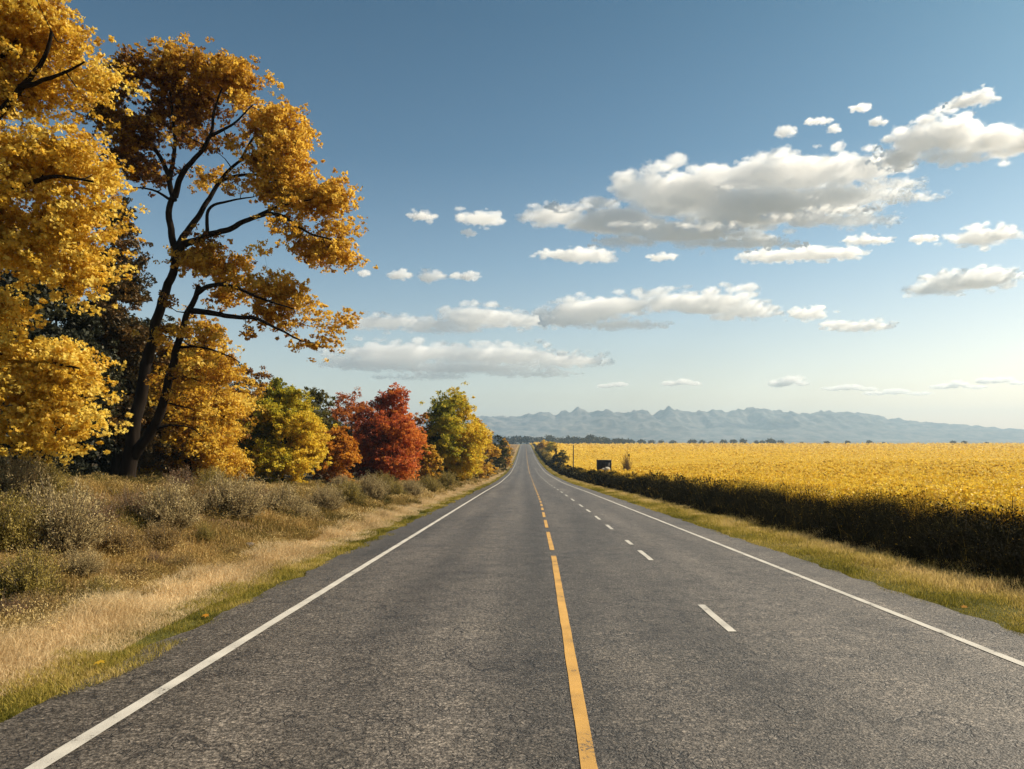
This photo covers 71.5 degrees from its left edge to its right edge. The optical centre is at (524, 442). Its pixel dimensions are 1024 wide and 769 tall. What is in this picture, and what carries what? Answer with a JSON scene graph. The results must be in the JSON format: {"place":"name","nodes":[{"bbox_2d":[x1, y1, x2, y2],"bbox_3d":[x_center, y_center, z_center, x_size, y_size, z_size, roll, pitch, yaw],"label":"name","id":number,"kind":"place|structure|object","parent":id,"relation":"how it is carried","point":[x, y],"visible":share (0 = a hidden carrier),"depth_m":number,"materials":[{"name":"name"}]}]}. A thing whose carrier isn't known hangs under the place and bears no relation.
{"place":"outdoors","nodes":[
{"label":"outdoors","id":0,"kind":"place"},
{"bbox_2d":[0,446,519,722],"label":"verge grass","id":1,"kind":"structure","parent":0,"point":[88,668],"depth_m":7.57,"materials":[{"name":"plant"}]},
{"bbox_2d":[0,445,1023,768],"bbox_3d":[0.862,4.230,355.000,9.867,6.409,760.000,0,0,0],"label":"road","id":2,"kind":"structure","parent":0,"point":[528,611],"depth_m":6.74,"materials":[{"name":"grey asphalt"}]},
{"bbox_2d":[0,441,1023,721],"bbox_3d":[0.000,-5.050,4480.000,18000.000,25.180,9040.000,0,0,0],"label":"ground","id":3,"kind":"structure","parent":0,"point":[874,571],"depth_m":12.51,"materials":[{"name":"soil"}]},
{"bbox_2d":[0,588,35,622],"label":"brown bush","id":4,"kind":"object","parent":3,"relation":"on","point":[12,606],"visible":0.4,"depth_m":8.15,"materials":[{"name":"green plant"}]},
{"bbox_2d":[0,483,47,550],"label":"olive bush","id":5,"kind":"object","parent":3,"relation":"on","point":[12,532],"visible":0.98,"depth_m":10.30,"materials":[{"name":"green plant"}]},
{"bbox_2d":[0,446,58,500],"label":"sage bush","id":6,"kind":"object","parent":3,"relation":"on","point":[10,476],"visible":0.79,"depth_m":14.02,"materials":[{"name":"green plant"}]},
{"bbox_2d":[0,538,69,602],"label":"olive bush","id":7,"kind":"object","parent":3,"relation":"on","point":[32,576],"visible":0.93,"depth_m":8.89,"materials":[{"name":"green plant"}]},
{"bbox_2d":[9,587,70,616],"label":"tan bush","id":8,"kind":"object","parent":3,"relation":"on","point":[38,602],"visible":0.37,"depth_m":8.47,"materials":[{"name":"brown plant"}]},
{"bbox_2d":[24,455,74,497],"bbox_3d":[-9.960,0.717,14.684,1.246,0.919,1.469,0,0,-43],"label":"olive bush","id":9,"kind":"object","parent":3,"relation":"on","point":[51,470],"visible":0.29,"depth_m":14.69,"materials":[{"name":"green plant"}]},
{"bbox_2d":[0,267,109,471],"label":"evergreen tree","id":10,"kind":"object","parent":3,"relation":"on","point":[33,298],"visible":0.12,"depth_m":30.17,"materials":[{"name":"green plant"}]},
{"bbox_2d":[9,468,116,555],"bbox_3d":[-7.118,1.062,10.993,1.501,1.342,1.525,0,0,-4],"label":"sage bush","id":11,"kind":"object","parent":3,"relation":"on","point":[66,523],"visible":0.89,"depth_m":10.81,"materials":[{"name":"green plant"}]},
{"bbox_2d":[55,598,72,610],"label":"olive bush","id":12,"kind":"object","parent":3,"relation":"on","point":[65,604],"visible":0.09,"depth_m":8.80,"materials":[{"name":"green plant"}]},
{"bbox_2d":[0,265,128,476],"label":"evergreen tree","id":13,"kind":"object","parent":3,"relation":"on","point":[93,324],"visible":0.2,"depth_m":33.26,"materials":[{"name":"green plant"}]},
{"bbox_2d":[0,0,150,467],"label":"maple tree","id":14,"kind":"object","parent":3,"relation":"on","point":[45,372],"visible":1,"depth_m":14.26,"materials":[{"name":"yellow plant"}]},
{"bbox_2d":[55,543,109,577],"bbox_3d":[-6.480,1.718,10.431,0.748,0.510,0.760,0,0,-5],"label":"sage bush","id":15,"kind":"object","parent":3,"relation":"on","point":[86,563],"visible":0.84,"depth_m":10.33,"materials":[{"name":"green plant"}]},
{"bbox_2d":[58,301,133,475],"bbox_3d":[-26.012,-2.978,41.505,7.482,11.014,6.717,0,0,-35],"label":"evergreen tree","id":16,"kind":"object","parent":3,"relation":"on","point":[104,464],"visible":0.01,"depth_m":41.63,"materials":[{"name":"green plant"}]},
{"bbox_2d":[72,574,131,599],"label":"olive bush","id":17,"kind":"object","parent":3,"relation":"on","point":[103,586],"visible":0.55,"depth_m":9.70,"materials":[{"name":"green plant"}]},
{"bbox_2d":[82,493,126,525],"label":"brown bush","id":18,"kind":"object","parent":3,"relation":"on","point":[107,511],"visible":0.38,"depth_m":13.44,"materials":[{"name":"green plant"}]},
{"bbox_2d":[87,515,151,555],"bbox_3d":[-7.063,1.589,12.177,1.029,0.710,1.122,0,0,27],"label":"tan bush","id":19,"kind":"object","parent":3,"relation":"on","point":[121,535],"visible":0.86,"depth_m":12.12,"materials":[{"name":"brown plant"}]},
{"bbox_2d":[58,183,199,476],"bbox_3d":[-21.477,-5.542,36.737,7.380,15.989,5.952,0,0,0],"label":"larch tree","id":20,"kind":"object","parent":3,"relation":"on","point":[117,325],"visible":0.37,"depth_m":36.66,"materials":[{"name":"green plant"}]},
{"bbox_2d":[102,477,157,517],"bbox_3d":[-8.411,1.204,15.195,1.205,0.948,1.250,0,0,-2],"label":"brown bush","id":21,"kind":"object","parent":3,"relation":"on","point":[126,499],"visible":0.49,"depth_m":15.08,"materials":[{"name":"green plant"}]},
{"bbox_2d":[113,562,155,579],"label":"tan bush","id":22,"kind":"object","parent":3,"relation":"on","point":[141,569],"visible":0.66,"depth_m":11.08,"materials":[{"name":"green plant"}]},
{"bbox_2d":[93,312,180,479],"bbox_3d":[-24.331,-2.692,46.197,7.596,11.122,6.593,0,0,0],"label":"evergreen tree","id":23,"kind":"object","parent":3,"relation":"on","point":[147,320],"visible":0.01,"depth_m":45.44,"materials":[{"name":"green plant"}]},
{"bbox_2d":[139,549,168,563],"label":"brown bush","id":24,"kind":"object","parent":3,"relation":"on","point":[155,556],"visible":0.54,"depth_m":12.23,"materials":[{"name":"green plant"}]},
{"bbox_2d":[137,519,191,549],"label":"tan bush","id":25,"kind":"object","parent":3,"relation":"on","point":[155,535],"visible":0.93,"depth_m":13.38,"materials":[{"name":"brown plant"}]},
{"bbox_2d":[128,475,207,531],"bbox_3d":[-7.428,1.229,15.098,1.647,1.414,1.655,0,0,28],"label":"sage bush","id":26,"kind":"object","parent":3,"relation":"on","point":[162,509],"visible":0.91,"depth_m":14.85,"materials":[{"name":"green plant"}]},
{"bbox_2d":[157,465,201,487],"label":"brown bush","id":27,"kind":"object","parent":3,"relation":"on","point":[184,478],"visible":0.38,"depth_m":22.71,"materials":[{"name":"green plant"}]},
{"bbox_2d":[164,551,201,570],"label":"tan bush","id":28,"kind":"object","parent":3,"relation":"on","point":[183,555],"visible":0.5,"depth_m":12.32,"materials":[{"name":"brown plant"}]},
{"bbox_2d":[119,304,269,482],"bbox_3d":[-18.998,-2.208,40.749,9.068,11.261,8.562,0,0,-27],"label":"autumn tree","id":29,"kind":"object","parent":3,"relation":"on","point":[228,402],"visible":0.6,"depth_m":39.45,"materials":[{"name":"yellow plant"}]},
{"bbox_2d":[182,481,219,508],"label":"tan bush","id":30,"kind":"object","parent":3,"relation":"on","point":[196,491],"visible":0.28,"depth_m":18.71,"materials":[{"name":"beige plant"}]},
{"bbox_2d":[192,522,220,542],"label":"olive bush","id":31,"kind":"object","parent":3,"relation":"on","point":[208,535],"visible":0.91,"depth_m":14.98,"materials":[{"name":"green plant"}]},
{"bbox_2d":[189,465,242,492],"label":"olive bush","id":32,"kind":"object","parent":3,"relation":"on","point":[204,476],"visible":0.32,"depth_m":22.15,"materials":[{"name":"green plant"}]},
{"bbox_2d":[172,353,266,481],"bbox_3d":[-24.962,-1.928,57.548,10.055,11.876,9.432,0,0,0],"label":"evergreen tree","id":33,"kind":"object","parent":3,"relation":"on","point":[237,384],"visible":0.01,"depth_m":57.79,"materials":[{"name":"green plant"}]},
{"bbox_2d":[62,32,377,479],"bbox_3d":[-11.550,-6.542,26.138,11.195,16.636,5.819,0,0,21],"label":"tall tree","id":34,"kind":"object","parent":3,"relation":"on","point":[281,143],"visible":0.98,"depth_m":25.71,"materials":[{"name":"orange plant"}]},
{"bbox_2d":[187,466,274,519],"bbox_3d":[-7.566,1.323,18.524,2.150,1.464,2.184,0,0,-6],"label":"sage bush","id":35,"kind":"object","parent":3,"relation":"on","point":[241,502],"visible":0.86,"depth_m":18.22,"materials":[{"name":"green plant"}]},
{"bbox_2d":[221,543,248,554],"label":"tan bush","id":36,"kind":"object","parent":3,"relation":"on","point":[235,548],"visible":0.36,"depth_m":14.59,"materials":[{"name":"beige plant"}]},
{"bbox_2d":[217,366,287,480],"bbox_3d":[-21.527,-1.436,55.945,7.210,9.372,5.894,0,0,-41],"label":"autumn tree","id":37,"kind":"object","parent":3,"relation":"on","point":[261,389],"visible":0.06,"depth_m":55.42,"materials":[{"name":"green plant"}]},
{"bbox_2d":[0,463,508,639],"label":"bank scrub","id":38,"kind":"object","parent":3,"relation":"on","point":[426,494],"visible":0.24,"depth_m":16.42,"materials":[{"name":"beige plant"}]},
{"bbox_2d":[0,451,514,637],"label":"bank grass","id":39,"kind":"structure","parent":3,"relation":"on","point":[256,519],"depth_m":15.46,"materials":[{"name":"plant"}]},
{"bbox_2d":[0,445,519,695],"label":"dry grass","id":40,"kind":"structure","parent":3,"relation":"on","point":[31,651],"depth_m":9.09,"materials":[{"name":"beige plant"}]},
{"bbox_2d":[248,481,272,501],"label":"brown bush","id":41,"kind":"object","parent":3,"relation":"on","point":[259,491],"visible":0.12,"depth_m":21.92,"materials":[{"name":"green plant"}]},
{"bbox_2d":[255,475,309,516],"bbox_3d":[-7.201,1.639,21.397,1.753,1.338,1.761,0,0,25],"label":"sage bush","id":42,"kind":"object","parent":3,"relation":"on","point":[281,499],"visible":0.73,"depth_m":21.16,"materials":[{"name":"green plant"}]},
{"bbox_2d":[243,374,328,477],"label":"evergreen tree","id":43,"kind":"object","parent":3,"relation":"on","point":[277,401],"visible":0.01,"depth_m":71.69,"materials":[{"name":"green plant"}]},
{"bbox_2d":[237,377,337,484],"bbox_3d":[-15.848,-0.629,47.193,6.724,7.328,6.249,0,0,-44],"label":"autumn tree","id":44,"kind":"object","parent":3,"relation":"on","point":[301,424],"visible":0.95,"depth_m":46.19,"materials":[{"name":"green plant"}]},
{"bbox_2d":[292,495,322,516],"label":"sage bush","id":45,"kind":"object","parent":3,"relation":"on","point":[309,511],"visible":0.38,"depth_m":21.57,"materials":[{"name":"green plant"}]},
{"bbox_2d":[281,386,353,480],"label":"autumn tree","id":46,"kind":"object","parent":3,"relation":"on","point":[319,400],"visible":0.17,"depth_m":62.82,"materials":[{"name":"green plant"}]},
{"bbox_2d":[307,514,328,524],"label":"tan bush","id":47,"kind":"object","parent":3,"relation":"on","point":[310,516],"visible":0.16,"depth_m":20.89,"materials":[{"name":"beige plant"}]},
{"bbox_2d":[302,479,348,510],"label":"sage bush","id":48,"kind":"object","parent":3,"relation":"on","point":[324,498],"visible":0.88,"depth_m":25.38,"materials":[{"name":"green plant"}]},
{"bbox_2d":[312,425,362,481],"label":"autumn tree","id":49,"kind":"object","parent":3,"relation":"on","point":[343,446],"visible":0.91,"depth_m":52.47,"materials":[{"name":"orange plant"}]},
{"bbox_2d":[328,473,355,489],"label":"sage bush","id":50,"kind":"object","parent":3,"relation":"on","point":[336,481],"visible":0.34,"depth_m":35.98,"materials":[{"name":"green plant"}]},
{"bbox_2d":[327,475,366,503],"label":"olive bush","id":51,"kind":"object","parent":3,"relation":"on","point":[350,492],"visible":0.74,"depth_m":28.78,"materials":[{"name":"green plant"}]},
{"bbox_2d":[325,387,378,472],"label":"autumn tree","id":52,"kind":"object","parent":3,"relation":"on","point":[344,413],"visible":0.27,"depth_m":76.82,"materials":[{"name":"red plant"}]},
{"bbox_2d":[351,472,391,499],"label":"sage bush","id":53,"kind":"object","parent":3,"relation":"on","point":[373,488],"visible":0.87,"depth_m":32.53,"materials":[{"name":"green plant"}]},
{"bbox_2d":[347,408,396,478],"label":"autumn tree","id":54,"kind":"object","parent":3,"relation":"on","point":[367,414],"visible":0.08,"depth_m":69.36,"materials":[{"name":"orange plant"}]},
{"bbox_2d":[373,470,395,487],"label":"olive bush","id":55,"kind":"object","parent":3,"relation":"on","point":[385,478],"visible":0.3,"depth_m":48.01,"materials":[{"name":"green plant"}]},
{"bbox_2d":[350,382,431,480],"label":"autumn tree","id":56,"kind":"object","parent":3,"relation":"on","point":[398,432],"visible":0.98,"depth_m":64.41,"materials":[{"name":"red plant"}]},
{"bbox_2d":[383,477,409,496],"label":"olive bush","id":57,"kind":"object","parent":3,"relation":"on","point":[395,489],"visible":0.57,"depth_m":38.79,"materials":[{"name":"green plant"}]},
{"bbox_2d":[398,478,425,495],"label":"sage bush","id":58,"kind":"object","parent":3,"relation":"on","point":[415,489],"visible":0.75,"depth_m":42.86,"materials":[{"name":"green plant"}]},
{"bbox_2d":[413,412,431,477],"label":"autumn tree","id":59,"kind":"object","parent":3,"relation":"on","point":[416,418],"visible":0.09,"depth_m":81.88,"materials":[{"name":"orange plant"}]},
{"bbox_2d":[414,474,442,491],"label":"olive bush","id":60,"kind":"object","parent":3,"relation":"on","point":[431,484],"visible":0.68,"depth_m":48.50,"materials":[{"name":"green plant"}]},
{"bbox_2d":[416,443,443,479],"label":"autumn tree","id":61,"kind":"object","parent":3,"relation":"on","point":[425,469],"visible":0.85,"depth_m":71.65,"materials":[{"name":"orange plant"}]},
{"bbox_2d":[430,469,462,486],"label":"olive bush","id":62,"kind":"object","parent":3,"relation":"on","point":[446,480],"visible":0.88,"depth_m":60.98,"materials":[{"name":"green plant"}]},
{"bbox_2d":[415,381,493,481],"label":"autumn tree","id":63,"kind":"object","parent":3,"relation":"on","point":[455,441],"visible":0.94,"depth_m":77.10,"materials":[{"name":"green plant"}]},
{"bbox_2d":[454,473,473,480],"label":"olive bush","id":64,"kind":"object","parent":3,"relation":"on","point":[455,478],"visible":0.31,"depth_m":81.50,"materials":[{"name":"green plant"}]},
{"bbox_2d":[465,417,492,478],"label":"autumn tree","id":65,"kind":"object","parent":3,"relation":"on","point":[482,475],"visible":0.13,"depth_m":95.81,"materials":[{"name":"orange plant"}]},
{"bbox_2d":[483,431,501,475],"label":"autumn tree","id":66,"kind":"object","parent":3,"relation":"on","point":[493,449],"visible":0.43,"depth_m":117.81,"materials":[{"name":"orange plant"}]},
{"bbox_2d":[487,434,510,470],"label":"autumn tree","id":67,"kind":"object","parent":3,"relation":"on","point":[500,460],"visible":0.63,"depth_m":164.53,"materials":[{"name":"green plant"}]},
{"bbox_2d":[495,436,509,443],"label":"distant tree","id":68,"kind":"object","parent":3,"relation":"on","point":[507,439],"visible":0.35,"depth_m":1110.85,"materials":[{"name":"green plant"}]},
{"bbox_2d":[500,438,514,468],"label":"autumn tree","id":69,"kind":"object","parent":3,"relation":"on","point":[507,462],"visible":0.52,"depth_m":189.49,"materials":[{"name":"orange plant"}]},
{"bbox_2d":[507,436,516,443],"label":"distant tree","id":70,"kind":"object","parent":3,"relation":"on","point":[511,440],"visible":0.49,"depth_m":1128.79,"materials":[{"name":"green plant"}]},
{"bbox_2d":[510,435,521,443],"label":"distant tree","id":71,"kind":"object","parent":3,"relation":"on","point":[516,437],"visible":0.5,"depth_m":1147.16,"materials":[{"name":"green plant"}]},
{"bbox_2d":[521,436,531,443],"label":"distant tree","id":72,"kind":"object","parent":3,"relation":"on","point":[526,439],"visible":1,"depth_m":1147.53,"materials":[{"name":"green plant"}]},
{"bbox_2d":[532,437,541,443],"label":"distant tree","id":73,"kind":"object","parent":3,"relation":"on","point":[535,440],"visible":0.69,"depth_m":1138.33,"materials":[{"name":"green plant"}]},
{"bbox_2d":[536,440,548,450],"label":"autumn tree","id":74,"kind":"object","parent":3,"relation":"on","point":[542,444],"visible":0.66,"depth_m":398.23,"materials":[{"name":"orange plant"}]},
{"bbox_2d":[542,451,550,457],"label":"olive bush","id":75,"kind":"object","parent":3,"relation":"on","point":[547,454],"visible":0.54,"depth_m":275.92,"materials":[{"name":"green plant"}]},
{"bbox_2d":[544,434,552,441],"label":"distant tree","id":76,"kind":"object","parent":3,"relation":"on","point":[548,437],"visible":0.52,"depth_m":1166.31,"materials":[{"name":"green plant"}]},
{"bbox_2d":[543,441,557,451],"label":"autumn tree","id":77,"kind":"object","parent":3,"relation":"on","point":[551,446],"visible":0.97,"depth_m":348.64,"materials":[{"name":"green plant"}]},
{"bbox_2d":[551,448,556,462],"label":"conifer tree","id":78,"kind":"object","parent":3,"relation":"on","point":[553,458],"visible":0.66,"depth_m":204.70,"materials":[{"name":"green plant"}]},
{"bbox_2d":[549,436,561,442],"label":"distant tree","id":79,"kind":"object","parent":3,"relation":"on","point":[556,440],"visible":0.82,"depth_m":1097.00,"materials":[{"name":"green plant"}]},
{"bbox_2d":[556,450,568,462],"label":"autumn tree","id":80,"kind":"object","parent":3,"relation":"on","point":[561,454],"visible":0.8,"depth_m":199.37,"materials":[{"name":"green plant"}]},
{"bbox_2d":[565,435,570,443],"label":"distant tree","id":81,"kind":"object","parent":3,"relation":"on","point":[567,439],"visible":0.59,"depth_m":1117.93,"materials":[{"name":"green plant"}]},
{"bbox_2d":[569,436,581,443],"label":"distant tree","id":82,"kind":"object","parent":3,"relation":"on","point":[574,440],"visible":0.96,"depth_m":1103.11,"materials":[{"name":"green plant"}]},
{"bbox_2d":[582,435,593,443],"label":"distant tree","id":83,"kind":"object","parent":3,"relation":"on","point":[588,439],"visible":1,"depth_m":1088.61,"materials":[{"name":"green plant"}]},
{"bbox_2d":[594,436,602,442],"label":"distant tree","id":84,"kind":"object","parent":3,"relation":"on","point":[599,439],"visible":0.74,"depth_m":1119.17,"materials":[{"name":"green plant"}]},
{"bbox_2d":[597,460,611,470],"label":"field hut","id":85,"kind":"object","parent":3,"relation":"on","point":[601,464],"visible":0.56,"depth_m":119.97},
{"bbox_2d":[603,438,611,443],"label":"distant tree","id":86,"kind":"object","parent":3,"relation":"on","point":[607,441],"visible":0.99,"depth_m":1107.86,"materials":[{"name":"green plant"}]},
{"bbox_2d":[613,438,626,443],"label":"distant tree","id":87,"kind":"object","parent":3,"relation":"on","point":[618,440],"visible":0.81,"depth_m":1096.58,"materials":[{"name":"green plant"}]},
{"bbox_2d":[621,453,631,470],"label":"brown bush","id":88,"kind":"object","parent":3,"relation":"on","point":[626,464],"visible":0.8,"depth_m":117.88,"materials":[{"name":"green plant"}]},
{"bbox_2d":[636,439,645,443],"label":"distant tree","id":89,"kind":"object","parent":3,"relation":"on","point":[640,441],"visible":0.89,"depth_m":1211.05,"materials":[{"name":"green plant"}]},
{"bbox_2d":[687,439,697,443],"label":"distant tree","id":90,"kind":"object","parent":3,"relation":"on","point":[692,441],"visible":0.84,"depth_m":1228.61,"materials":[{"name":"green plant"}]},
{"bbox_2d":[765,437,776,443],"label":"distant tree","id":91,"kind":"object","parent":3,"relation":"on","point":[770,440],"visible":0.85,"depth_m":1230.45,"materials":[{"name":"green plant"}]},
{"bbox_2d":[530,441,1023,530],"bbox_3d":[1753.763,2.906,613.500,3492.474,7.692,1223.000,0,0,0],"label":"yellow crop","id":92,"kind":"object","parent":3,"relation":"on","point":[985,474],"visible":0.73,"depth_m":115.48,"materials":[{"name":"yellow plant"}]},
{"bbox_2d":[531,445,1023,634],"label":"verge grass","id":93,"kind":"structure","parent":3,"relation":"on","point":[952,580],"depth_m":13.80,"materials":[{"name":"green plant"}]},
{"bbox_2d":[535,446,1023,592],"bbox_3d":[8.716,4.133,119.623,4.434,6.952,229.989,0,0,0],"label":"edge weeds","id":94,"kind":"object","parent":3,"relation":"on","point":[572,474],"visible":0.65,"depth_m":16.97,"materials":[{"name":"green plant"}]},
{"bbox_2d":[959,509,971,538],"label":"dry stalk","id":95,"kind":"object","parent":3,"relation":"on","point":[966,528],"visible":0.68,"depth_m":13.49,"materials":[{"name":"brown plant"}]},
{"bbox_2d":[1,0,1023,428],"label":"sky","id":96,"kind":"structure","parent":0,"point":[466,128],"materials":[{"name":"blue"}]},
{"bbox_2d":[324,406,1023,440],"bbox_3d":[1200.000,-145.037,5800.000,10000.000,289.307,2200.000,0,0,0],"label":"mountains","id":97,"kind":"structure","parent":0,"point":[668,423],"depth_m":5162.50,"materials":[{"name":"grey stone"}]},
{"bbox_2d":[978,508,989,542],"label":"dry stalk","id":98,"kind":"object","parent":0,"point":[984,522],"visible":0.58,"depth_m":13.19,"materials":[{"name":"brown plant"}]}
]}

